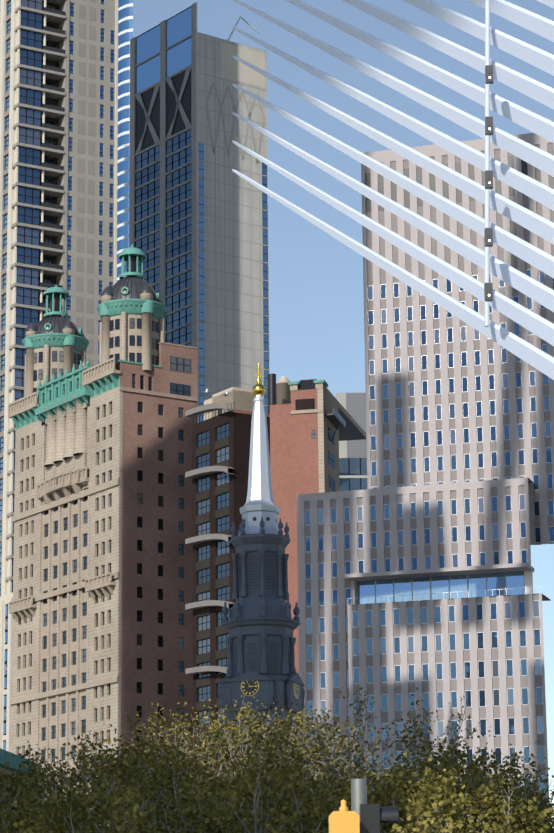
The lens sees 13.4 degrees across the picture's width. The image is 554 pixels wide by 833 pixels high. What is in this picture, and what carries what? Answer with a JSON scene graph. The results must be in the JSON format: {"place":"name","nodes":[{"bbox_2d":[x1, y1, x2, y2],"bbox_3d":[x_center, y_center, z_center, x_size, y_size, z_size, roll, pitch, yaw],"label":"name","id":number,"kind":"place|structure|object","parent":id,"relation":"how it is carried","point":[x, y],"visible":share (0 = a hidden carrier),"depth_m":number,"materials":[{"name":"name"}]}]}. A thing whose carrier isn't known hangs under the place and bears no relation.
{"place":"outdoors","nodes":[
{"label":"outdoors","id":0,"kind":"place"},
{"bbox_2d":[8,244,197,827],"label":"twin-towered building","id":1,"kind":"structure","parent":0,"point":[102,627],"depth_m":436.91,"materials":[{"name":"beige stone"}]},
{"bbox_2d":[117,0,132,281],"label":"glass tower","id":2,"kind":"structure","parent":0,"point":[125,21],"depth_m":678.76,"materials":[{"name":"blue"}]},
{"bbox_2d":[129,2,269,422],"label":"skyscraper","id":3,"kind":"structure","parent":0,"point":[198,221],"depth_m":596.73,"materials":[{"name":"grey glass"}]},
{"bbox_2d":[0,687,553,832],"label":"tree","id":4,"kind":"object","parent":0,"point":[451,811],"depth_m":144.92,"materials":[{"name":"green plant"}]},
{"bbox_2d":[11,0,553,827],"label":"sky","id":5,"kind":"structure","parent":0,"point":[316,290],"materials":[{"name":"blue"}]},
{"bbox_2d":[232,0,553,379],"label":"steel ribs","id":6,"kind":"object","parent":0,"point":[486,293],"depth_m":103.63,"materials":[{"name":"white metal"}]},
{"bbox_3d":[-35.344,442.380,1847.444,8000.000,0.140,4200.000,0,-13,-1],"label":"ground","id":7,"kind":"structure","parent":0,"visible":0},
{"bbox_2d":[0,748,41,808],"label":"building roof","id":8,"kind":"object","parent":7,"relation":"on","point":[10,758],"depth_m":237.71,"materials":[{"name":"green metal"}]},
{"bbox_2d":[0,0,117,751],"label":"tower","id":9,"kind":"structure","parent":7,"relation":"on","point":[58,106],"depth_m":531.72,"materials":[{"name":"beige glass"}]},
{"bbox_2d":[185,374,275,790],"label":"brick apartment","id":10,"kind":"structure","parent":7,"relation":"on","point":[218,473],"depth_m":411.56,"materials":[{"name":"brown brick"}]},
{"bbox_2d":[218,362,304,832],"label":"church steeple","id":11,"kind":"object","parent":7,"relation":"on","point":[260,625],"visible":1,"depth_m":300.26,"materials":[{"name":"stone"}]},
{"bbox_2d":[270,375,366,673],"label":"building","id":12,"kind":"structure","parent":7,"relation":"on","point":[318,443],"depth_m":407.66,"materials":[{"name":"red brick"}]},
{"bbox_2d":[328,779,398,832],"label":"traffic signal","id":13,"kind":"object","parent":7,"relation":"on","point":[362,816],"visible":1,"depth_m":27.02,"materials":[{"name":"yellow metal"}]},
{"bbox_2d":[297,133,553,830],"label":"office building","id":14,"kind":"structure","parent":7,"relation":"on","point":[415,569],"depth_m":373.47,"materials":[{"name":"concrete"},{"name":"glass"}]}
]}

